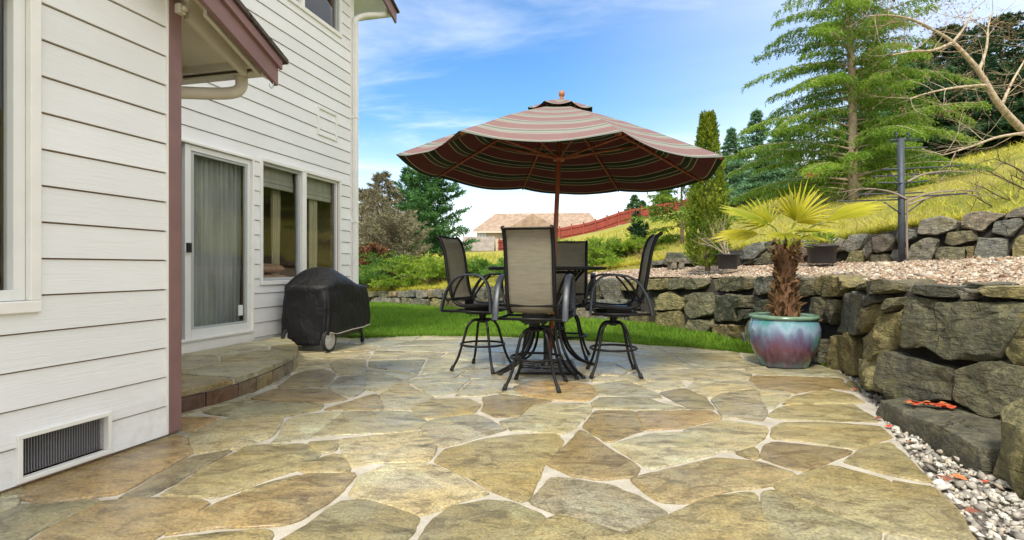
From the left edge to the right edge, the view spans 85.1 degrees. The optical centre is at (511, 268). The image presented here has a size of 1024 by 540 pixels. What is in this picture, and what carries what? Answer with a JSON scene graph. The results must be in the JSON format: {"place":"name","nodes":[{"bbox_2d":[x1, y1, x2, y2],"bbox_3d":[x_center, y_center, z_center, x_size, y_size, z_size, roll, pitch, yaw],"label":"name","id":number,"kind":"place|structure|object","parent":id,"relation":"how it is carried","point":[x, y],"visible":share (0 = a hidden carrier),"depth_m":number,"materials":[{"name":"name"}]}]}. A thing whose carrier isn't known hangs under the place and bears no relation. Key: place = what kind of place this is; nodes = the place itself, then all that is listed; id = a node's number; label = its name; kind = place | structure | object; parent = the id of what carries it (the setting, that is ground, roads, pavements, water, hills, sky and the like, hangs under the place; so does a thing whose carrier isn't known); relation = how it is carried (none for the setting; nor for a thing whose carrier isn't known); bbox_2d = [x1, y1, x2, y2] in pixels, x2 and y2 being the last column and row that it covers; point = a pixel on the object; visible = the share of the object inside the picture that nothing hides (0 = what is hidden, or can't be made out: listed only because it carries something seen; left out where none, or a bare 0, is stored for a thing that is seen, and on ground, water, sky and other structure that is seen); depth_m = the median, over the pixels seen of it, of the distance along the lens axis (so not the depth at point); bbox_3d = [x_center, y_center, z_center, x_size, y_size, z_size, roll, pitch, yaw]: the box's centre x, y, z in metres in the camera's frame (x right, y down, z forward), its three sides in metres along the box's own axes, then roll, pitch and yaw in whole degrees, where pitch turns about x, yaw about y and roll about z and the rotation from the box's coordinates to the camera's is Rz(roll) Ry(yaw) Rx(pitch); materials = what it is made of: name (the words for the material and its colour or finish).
{"place":"outdoors","nodes":[
{"label":"outdoors","id":0,"kind":"place"},
{"bbox_2d":[0,335,975,539],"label":"patio","id":1,"kind":"structure","parent":0,"point":[397,438],"depth_m":2.96,"materials":[{"name":"stone"}]},
{"bbox_2d":[0,0,399,492],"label":"house","id":2,"kind":"structure","parent":1,"relation":"on","point":[109,109],"depth_m":3.22,"materials":[{"name":"paint"}]},
{"bbox_2d":[0,0,41,314],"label":"window","id":3,"kind":"structure","parent":2,"relation":"in","point":[22,18],"depth_m":2.63,"materials":[{"name":"plastic"}]},
{"bbox_2d":[181,147,240,337],"bbox_3d":[-3.358,-0.270,6.199,0.078,2.000,0.890,0,0,14],"label":"curtain","id":4,"kind":"object","parent":2,"relation":"hanging from","point":[217,224],"visible":0.65,"depth_m":6.26,"materials":[{"name":"fabric"}]},
{"bbox_2d":[181,138,254,342],"bbox_3d":[-3.344,-0.278,5.771,0.100,2.071,1.841,0,0,14],"label":"sliding door","id":5,"kind":"structure","parent":2,"relation":"in","point":[190,333],"depth_m":6.06,"materials":[{"name":"plastic"}]},
{"bbox_2d":[270,189,280,274],"bbox_3d":[-3.175,-0.520,7.463,0.073,1.500,0.154,0,0,14],"label":"curtain","id":6,"kind":"object","parent":2,"relation":"hanging from","point":[275,203],"visible":0.69,"depth_m":7.44,"materials":[{"name":"beige fabric"}]},
{"bbox_2d":[263,166,292,192],"bbox_3d":[-3.095,-1.180,7.244,0.045,0.300,0.760,0,0,14],"label":"window blind","id":7,"kind":"object","parent":2,"relation":"attached to","point":[273,178],"depth_m":7.29,"materials":[{"name":"fabric"}]},
{"bbox_2d":[258,157,341,284],"bbox_3d":[-2.868,-0.573,7.655,0.098,1.563,1.800,0,0,14],"label":"window","id":8,"kind":"structure","parent":2,"relation":"in","point":[302,174],"depth_m":7.59,"materials":[{"name":"white plastic"}]},
{"bbox_2d":[308,199,316,267],"bbox_3d":[-2.909,-0.520,8.135,0.056,1.500,0.205,0,0,14],"label":"curtain","id":9,"kind":"object","parent":2,"relation":"hanging from","point":[312,215],"visible":0.66,"depth_m":8.13,"materials":[{"name":"beige fabric"}]},
{"bbox_2d":[289,0,341,38],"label":"window","id":10,"kind":"structure","parent":2,"relation":"in","point":[337,30],"depth_m":8.39,"materials":[{"name":"white wood"}]},
{"bbox_2d":[307,177,330,202],"bbox_3d":[-2.873,-1.160,8.105,0.046,0.340,0.800,0,0,14],"label":"window blind","id":11,"kind":"object","parent":2,"relation":"attached to","point":[318,190],"depth_m":8.18,"materials":[{"name":"fabric"}]},
{"bbox_3d":[-3.345,0.488,7.525,0.560,0.635,1.700,0,0,14],"label":"bench","id":12,"kind":"object","parent":2,"relation":"in","visible":0},
{"bbox_2d":[240,274,286,280],"bbox_3d":[-3.325,0.125,7.282,0.460,0.090,0.800,0,0,14],"label":"cushion","id":13,"kind":"object","parent":12,"relation":"on","point":[270,275],"visible":0.24,"depth_m":7.28,"materials":[{"name":"beige fabric"}]},
{"bbox_2d":[240,264,284,273],"bbox_3d":[-3.330,0.010,7.263,0.420,0.140,0.780,0,0,14],"label":"cushion","id":14,"kind":"object","parent":13,"relation":"on","point":[271,268],"visible":0.36,"depth_m":7.28,"materials":[{"name":"beige fabric"}]},
{"bbox_2d":[181,336,297,412],"bbox_3d":[-2.676,0.957,5.420,1.438,0.186,3.278,0,0,13],"label":"doorstep","id":15,"kind":"object","parent":1,"relation":"on","point":[210,377],"visible":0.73,"depth_m":4.88,"materials":[{"name":"stone"}]},
{"bbox_2d":[281,267,369,351],"bbox_3d":[-2.429,0.507,7.325,0.737,1.041,1.132,0,0,14],"label":"covered grill","id":16,"kind":"object","parent":1,"relation":"on","point":[326,306],"visible":0.94,"depth_m":6.89,"materials":[{"name":"fabric"}]},
{"bbox_2d":[435,235,512,373],"bbox_3d":[-0.379,0.347,5.736,0.711,1.378,0.636,0,0,24],"label":"patio chair","id":17,"kind":"object","parent":1,"relation":"on","point":[461,293],"visible":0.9,"depth_m":5.71,"materials":[{"name":"metal"}]},
{"bbox_2d":[492,225,575,392],"bbox_3d":[0.193,0.347,4.775,0.636,1.378,0.710,0,0,13],"label":"patio chair","id":18,"kind":"object","parent":1,"relation":"on","point":[528,276],"visible":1,"depth_m":4.59,"materials":[{"name":"beige fabric"}]},
{"bbox_2d":[488,266,606,379],"bbox_3d":[0.355,0.507,5.660,1.204,1.044,1.204,0,0,-12],"label":"patio table","id":19,"kind":"object","parent":1,"relation":"on","point":[563,338],"visible":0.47,"depth_m":5.46,"materials":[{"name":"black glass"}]},
{"bbox_2d":[518,326,577,374],"bbox_3d":[0.355,0.811,5.660,0.580,0.432,0.580,0,0,2],"label":"umbrella base","id":20,"kind":"object","parent":1,"relation":"on","point":[543,368],"visible":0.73,"depth_m":5.58,"materials":[{"name":"metal"}]},
{"bbox_2d":[396,90,724,352],"bbox_3d":[0.471,-0.441,5.660,2.991,2.723,2.994,0,0,10],"label":"patio umbrella","id":21,"kind":"object","parent":20,"relation":"on","point":[559,146],"visible":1,"depth_m":5.97,"materials":[{"name":"fabric"}]},
{"bbox_2d":[553,240,595,360],"bbox_3d":[0.656,0.347,6.505,0.636,1.378,0.711,0,0,10],"label":"patio chair","id":22,"kind":"object","parent":1,"relation":"on","point":[572,253],"visible":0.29,"depth_m":6.70,"materials":[{"name":"metal"}]},
{"bbox_2d":[584,231,662,378],"bbox_3d":[1.072,0.347,5.415,0.710,1.378,0.636,0,0,3],"label":"patio chair","id":23,"kind":"object","parent":1,"relation":"on","point":[613,312],"visible":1,"depth_m":5.31,"materials":[{"name":"metal"}]},
{"bbox_2d":[747,312,821,368],"bbox_3d":[2.865,0.757,5.880,0.704,0.540,0.704,0,0,-23],"label":"glazed pot","id":24,"kind":"object","parent":1,"relation":"on","point":[780,342],"visible":0.92,"depth_m":5.62,"materials":[{"name":"ceramic"}]},
{"bbox_2d":[708,180,886,316],"bbox_3d":[3.011,-0.185,5.865,1.821,1.492,1.198,0,0,0],"label":"fan palm","id":25,"kind":"object","parent":24,"relation":"in","point":[786,259],"visible":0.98,"depth_m":5.81,"materials":[{"name":"plant"}]},
{"bbox_2d":[634,246,642,259],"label":"dry plant","id":26,"kind":"object","parent":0,"point":[640,256],"visible":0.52,"depth_m":14.67,"materials":[{"name":"plant"}]},
{"bbox_2d":[358,0,1023,241],"label":"sky","id":27,"kind":"structure","parent":0,"point":[445,68],"materials":[{"name":"blue"}]},
{"bbox_2d":[361,138,1023,290],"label":"hillside","id":28,"kind":"structure","parent":0,"point":[867,197],"depth_m":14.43,"materials":[{"name":"green plant"}]},
{"bbox_2d":[359,242,389,272],"bbox_3d":[-4.807,-0.245,18.991,1.204,1.292,1.275,0,0,-31],"label":"shrub","id":29,"kind":"object","parent":28,"relation":"on","point":[372,248],"visible":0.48,"depth_m":18.75,"materials":[{"name":"brown plant"}]},
{"bbox_2d":[359,186,399,259],"bbox_3d":[-5.713,-1.491,21.862,3.840,3.449,3.831,0,0,0],"label":"shrub","id":30,"kind":"object","parent":28,"relation":"on","point":[364,200],"visible":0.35,"depth_m":21.60,"materials":[{"name":"green plant"}]},
{"bbox_2d":[359,265,400,288],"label":"juniper","id":31,"kind":"object","parent":28,"relation":"on","point":[364,278],"visible":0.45,"depth_m":17.05,"materials":[{"name":"green plant"}]},
{"bbox_2d":[360,174,405,238],"bbox_3d":[-5.410,-1.790,21.370,3.685,3.856,3.014,0,0,-13],"label":"bare shrub","id":32,"kind":"object","parent":28,"relation":"on","point":[375,203],"visible":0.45,"depth_m":21.12,"materials":[{"name":"brown plant"}]},
{"bbox_2d":[359,169,408,257],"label":"cedar tree","id":33,"kind":"object","parent":28,"relation":"on","point":[378,178],"visible":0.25,"depth_m":25.85,"materials":[{"name":"green plant"}]},
{"bbox_2d":[359,250,414,278],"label":"juniper","id":34,"kind":"object","parent":28,"relation":"on","point":[376,262],"visible":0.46,"depth_m":17.94,"materials":[{"name":"green plant"}]},
{"bbox_2d":[359,206,433,259],"bbox_3d":[-4.363,-0.980,20.585,3.202,2.585,3.188,0,0,0],"label":"shrub","id":35,"kind":"object","parent":28,"relation":"on","point":[402,232],"visible":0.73,"depth_m":20.01,"materials":[{"name":"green plant"}]},
{"bbox_2d":[367,276,425,288],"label":"juniper","id":36,"kind":"object","parent":28,"relation":"on","point":[391,283],"visible":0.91,"depth_m":16.55,"materials":[{"name":"green plant"}]},
{"bbox_2d":[371,251,443,278],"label":"juniper","id":37,"kind":"object","parent":28,"relation":"on","point":[403,268],"visible":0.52,"depth_m":17.28,"materials":[{"name":"green plant"}]},
{"bbox_2d":[386,165,437,254],"bbox_3d":[-5.181,-2.645,28.005,3.907,5.248,3.546,0,0,-30],"label":"pine tree","id":38,"kind":"object","parent":28,"relation":"on","point":[403,180],"visible":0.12,"depth_m":27.73,"materials":[{"name":"green plant"}]},
{"bbox_2d":[393,258,471,283],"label":"juniper","id":39,"kind":"object","parent":28,"relation":"on","point":[431,273],"visible":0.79,"depth_m":16.25,"materials":[{"name":"green plant"}]},
{"bbox_2d":[392,171,479,258],"bbox_3d":[-3.577,-2.341,25.004,4.555,4.932,4.328,0,0,-44],"label":"pine tree","id":40,"kind":"object","parent":28,"relation":"on","point":[424,197],"visible":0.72,"depth_m":24.41,"materials":[{"name":"green plant"}]},
{"bbox_2d":[426,254,492,266],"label":"juniper","id":41,"kind":"object","parent":28,"relation":"on","point":[472,257],"visible":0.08,"depth_m":18.83,"materials":[{"name":"green plant"}]},
{"bbox_2d":[463,237,495,251],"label":"shed","id":42,"kind":"structure","parent":28,"relation":"on","point":[485,244],"depth_m":59.11,"materials":[{"name":"beige paint"}]},
{"bbox_2d":[467,257,503,277],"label":"juniper","id":43,"kind":"object","parent":28,"relation":"on","point":[482,263],"visible":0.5,"depth_m":16.64,"materials":[{"name":"green plant"}]},
{"bbox_2d":[478,257,503,275],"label":"juniper","id":44,"kind":"object","parent":28,"relation":"on","point":[492,271],"visible":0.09,"depth_m":15.28,"materials":[{"name":"green plant"}]},
{"bbox_2d":[472,213,594,250],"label":"neighbour house","id":45,"kind":"structure","parent":28,"relation":"on","point":[491,225],"depth_m":65.14,"materials":[{"name":"beige paint"}]},
{"bbox_2d":[558,235,619,259],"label":"juniper","id":46,"kind":"object","parent":28,"relation":"on","point":[597,252],"visible":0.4,"depth_m":14.99,"materials":[{"name":"green plant"}]},
{"bbox_2d":[588,255,628,266],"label":"juniper","id":47,"kind":"object","parent":28,"relation":"on","point":[612,260],"visible":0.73,"depth_m":13.56,"materials":[{"name":"green plant"}]},
{"bbox_2d":[588,238,636,257],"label":"juniper","id":48,"kind":"object","parent":28,"relation":"on","point":[619,253],"visible":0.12,"depth_m":15.95,"materials":[{"name":"green plant"}]},
{"bbox_2d":[621,194,640,223],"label":"fir tree","id":49,"kind":"object","parent":28,"relation":"on","point":[634,203],"visible":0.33,"depth_m":69.71,"materials":[{"name":"green plant"}]},
{"bbox_2d":[608,240,666,256],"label":"juniper","id":50,"kind":"object","parent":28,"relation":"on","point":[628,248],"visible":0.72,"depth_m":15.35,"materials":[{"name":"green plant"}]},
{"bbox_2d":[627,209,650,244],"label":"dwarf pine","id":51,"kind":"object","parent":28,"relation":"on","point":[636,229],"visible":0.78,"depth_m":17.37,"materials":[{"name":"green plant"}]},
{"bbox_2d":[639,199,649,206],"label":"fir tree","id":52,"kind":"object","parent":28,"relation":"on","point":[643,203],"visible":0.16,"depth_m":70.73,"materials":[{"name":"green plant"}]},
{"bbox_2d":[623,233,684,245],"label":"juniper","id":53,"kind":"object","parent":28,"relation":"on","point":[667,239],"visible":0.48,"depth_m":16.65,"materials":[{"name":"green plant"}]},
{"bbox_2d":[498,165,821,250],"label":"board fence","id":54,"kind":"object","parent":28,"relation":"on","point":[610,221],"visible":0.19,"depth_m":59.98,"materials":[{"name":"red paint"}]},
{"bbox_2d":[623,178,747,243],"bbox_3d":[4.809,-2.000,15.257,3.140,3.022,3.076,0,0,29],"label":"young conifer","id":55,"kind":"object","parent":28,"relation":"on","point":[663,199],"visible":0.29,"depth_m":15.37,"materials":[{"name":"green plant"}]},
{"bbox_2d":[710,126,753,207],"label":"fir tree","id":56,"kind":"object","parent":28,"relation":"on","point":[730,148],"visible":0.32,"depth_m":34.77,"materials":[{"name":"green plant"}]},
{"bbox_2d":[715,107,796,202],"bbox_3d":[14.391,-6.615,32.822,5.014,5.881,5.459,0,0,-33],"label":"fir tree","id":57,"kind":"object","parent":28,"relation":"on","point":[756,115],"visible":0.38,"depth_m":32.78,"materials":[{"name":"green plant"}]},
{"bbox_2d":[723,147,799,204],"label":"fir tree","id":58,"kind":"object","parent":28,"relation":"on","point":[752,182],"visible":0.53,"depth_m":28.35,"materials":[{"name":"green plant"}]},
{"bbox_2d":[766,121,808,181],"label":"fir tree","id":59,"kind":"object","parent":28,"relation":"on","point":[774,139],"visible":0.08,"depth_m":33.59,"materials":[{"name":"green plant"}]},
{"bbox_2d":[809,43,895,167],"bbox_3d":[23.493,-10.092,35.820,7.757,9.278,9.850,0,0,0],"label":"fir tree","id":60,"kind":"object","parent":28,"relation":"on","point":[846,109],"visible":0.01,"depth_m":36.40,"materials":[{"name":"green plant"}]},
{"bbox_2d":[719,0,999,211],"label":"cedar tree","id":61,"kind":"object","parent":28,"relation":"on","point":[860,150],"visible":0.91,"depth_m":16.74,"materials":[{"name":"green plant"}]},
{"bbox_2d":[812,56,1023,181],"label":"fir tree","id":62,"kind":"object","parent":28,"relation":"on","point":[919,66],"visible":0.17,"depth_m":28.81,"materials":[{"name":"green plant"}]},
{"bbox_2d":[830,0,1023,191],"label":"bare tree","id":63,"kind":"object","parent":28,"relation":"on","point":[1010,117],"visible":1,"depth_m":9.91,"materials":[{"name":"brown plant"}]},
{"bbox_2d":[842,22,1012,151],"bbox_3d":[25.431,-9.845,31.842,9.939,8.372,11.768,0,0,0],"label":"fir tree","id":64,"kind":"object","parent":28,"relation":"on","point":[975,56],"visible":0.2,"depth_m":30.96,"materials":[{"name":"green plant"}]},
{"bbox_2d":[858,61,1023,169],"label":"fir tree","id":65,"kind":"object","parent":28,"relation":"on","point":[989,124],"visible":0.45,"depth_m":25.58,"materials":[{"name":"green plant"}]},
{"bbox_2d":[927,55,1023,151],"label":"fir tree","id":66,"kind":"object","parent":28,"relation":"on","point":[1017,105],"visible":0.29,"depth_m":25.13,"materials":[{"name":"green plant"}]},
{"bbox_2d":[942,10,1023,67],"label":"fir tree","id":67,"kind":"object","parent":28,"relation":"on","point":[1011,52],"visible":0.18,"depth_m":32.20,"materials":[{"name":"green plant"}]},
{"bbox_2d":[943,141,1023,213],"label":"bare shrub","id":68,"kind":"object","parent":28,"relation":"on","point":[1009,182],"visible":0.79,"depth_m":8.64,"materials":[{"name":"brown plant"}]},
{"bbox_2d":[588,258,1022,283],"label":"terrace","id":69,"kind":"structure","parent":0,"point":[657,270],"depth_m":10.07,"materials":[{"name":"beige gravel"}]},
{"bbox_2d":[666,258,685,268],"bbox_3d":[3.384,-0.088,11.498,0.393,0.234,0.216,0,0,-11],"label":"stone stack","id":70,"kind":"object","parent":69,"relation":"on","point":[676,263],"visible":0.99,"depth_m":11.41,"materials":[{"name":"grey stone"}]},
{"bbox_2d":[683,109,732,270],"bbox_3d":[3.386,-1.338,9.599,0.850,2.776,0.903,0,0,0],"label":"cypress","id":71,"kind":"object","parent":69,"relation":"on","point":[702,207],"visible":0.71,"depth_m":9.46,"materials":[{"name":"green plant"}]},
{"bbox_2d":[714,254,741,268],"bbox_3d":[3.562,-0.110,9.200,0.387,0.250,0.387,0,0,-41],"label":"plastic pot","id":72,"kind":"object","parent":69,"relation":"on","point":[727,261],"visible":1,"depth_m":9.06,"materials":[{"name":"plastic"}]},
{"bbox_2d":[691,213,739,257],"bbox_3d":[3.323,-0.554,9.252,0.729,0.858,0.847,0,0,0],"label":"bare bush","id":73,"kind":"object","parent":72,"relation":"in","point":[724,249],"visible":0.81,"depth_m":9.19,"materials":[{"name":"beige plant"}]},
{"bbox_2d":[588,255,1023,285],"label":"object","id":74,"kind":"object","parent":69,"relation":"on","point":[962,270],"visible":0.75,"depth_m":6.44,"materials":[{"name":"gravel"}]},
{"bbox_2d":[797,248,826,263],"bbox_3d":[4.667,-0.293,8.725,0.644,0.454,0.610,0,0,-19],"label":"dry plant","id":75,"kind":"object","parent":69,"relation":"on","point":[802,257],"visible":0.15,"depth_m":8.72,"materials":[{"name":"brown plant"}]},
{"bbox_2d":[804,245,839,262],"bbox_3d":[4.641,-0.205,8.350,0.450,0.270,0.450,0,0,-40],"label":"plastic pot","id":76,"kind":"object","parent":69,"relation":"on","point":[821,253],"visible":0.97,"depth_m":8.19,"materials":[{"name":"plastic"}]},
{"bbox_2d":[805,232,838,244],"bbox_3d":[4.624,-0.464,8.355,0.470,0.315,0.417,0,0,0],"label":"potted plant","id":77,"kind":"object","parent":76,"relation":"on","point":[829,236],"visible":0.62,"depth_m":8.29,"materials":[{"name":"green plant"}]},
{"bbox_2d":[651,207,1023,267],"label":"retaining wall","id":78,"kind":"structure","parent":69,"relation":"on","point":[983,233],"depth_m":7.67,"materials":[{"name":"stone"}]},
{"bbox_2d":[839,132,967,261],"bbox_3d":[5.441,-0.984,7.760,1.652,1.810,0.236,0,0,0],"label":"trellis post","id":79,"kind":"object","parent":69,"relation":"on","point":[900,168],"visible":0.95,"depth_m":7.72,"materials":[{"name":"grey metal"}]},
{"bbox_2d":[829,154,1004,260],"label":"bare branches","id":80,"kind":"object","parent":69,"relation":"on","point":[908,204],"visible":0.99,"depth_m":7.71,"materials":[{"name":"brown wood"}]},
{"bbox_2d":[837,370,1023,539],"bbox_3d":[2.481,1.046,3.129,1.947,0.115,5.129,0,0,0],"label":"gravel","id":81,"kind":"structure","parent":0,"point":[981,490],"depth_m":2.58,"materials":[{"name":"white gravel"}]},
{"bbox_2d":[875,398,1002,475],"bbox_3d":[2.758,0.996,3.346,0.623,0.199,1.219,0,0,10],"label":"boulder","id":82,"kind":"object","parent":81,"relation":"on","point":[966,437],"visible":0.77,"depth_m":3.27,"materials":[{"name":"grey stone"}]},
{"bbox_2d":[942,475,952,480],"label":"fallen leaf","id":83,"kind":"object","parent":81,"relation":"on","point":[947,478],"visible":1,"depth_m":2.70,"materials":[{"name":"plant"}]},
{"bbox_2d":[947,473,967,480],"bbox_3d":[2.170,1.016,2.714,0.088,0.013,0.062,11,12,42],"label":"fallen leaf","id":84,"kind":"object","parent":81,"relation":"on","point":[958,475],"visible":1,"depth_m":2.71,"materials":[{"name":"orange plant"}]},
{"bbox_2d":[966,506,982,512],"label":"fallen leaf","id":85,"kind":"object","parent":81,"relation":"on","point":[971,509],"visible":1,"depth_m":2.34,"materials":[{"name":"plant"}]},
{"bbox_2d":[991,406,1023,499],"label":"boulder","id":86,"kind":"object","parent":81,"relation":"on","point":[1007,449],"visible":0.88,"depth_m":2.61,"materials":[{"name":"stone"}]},
{"label":"ground","id":87,"kind":"structure","parent":0,"visible":0},
{"bbox_2d":[368,274,1023,419],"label":"retaining wall","id":88,"kind":"structure","parent":87,"relation":"on","point":[959,346],"depth_m":4.11,"materials":[{"name":"stone"}]},
{"label":"lawn","id":89,"kind":"structure","parent":0,"visible":0},
{"bbox_2d":[341,330,753,353],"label":"edge grass","id":90,"kind":"structure","parent":89,"relation":"on","point":[604,339],"depth_m":7.94,"materials":[{"name":"green plant"}]},
{"bbox_2d":[340,301,825,365],"bbox_3d":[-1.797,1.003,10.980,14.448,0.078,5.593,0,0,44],"label":"grass","id":91,"kind":"structure","parent":89,"relation":"on","point":[411,312],"depth_m":9.54,"materials":[{"name":"green plant"}]}
]}

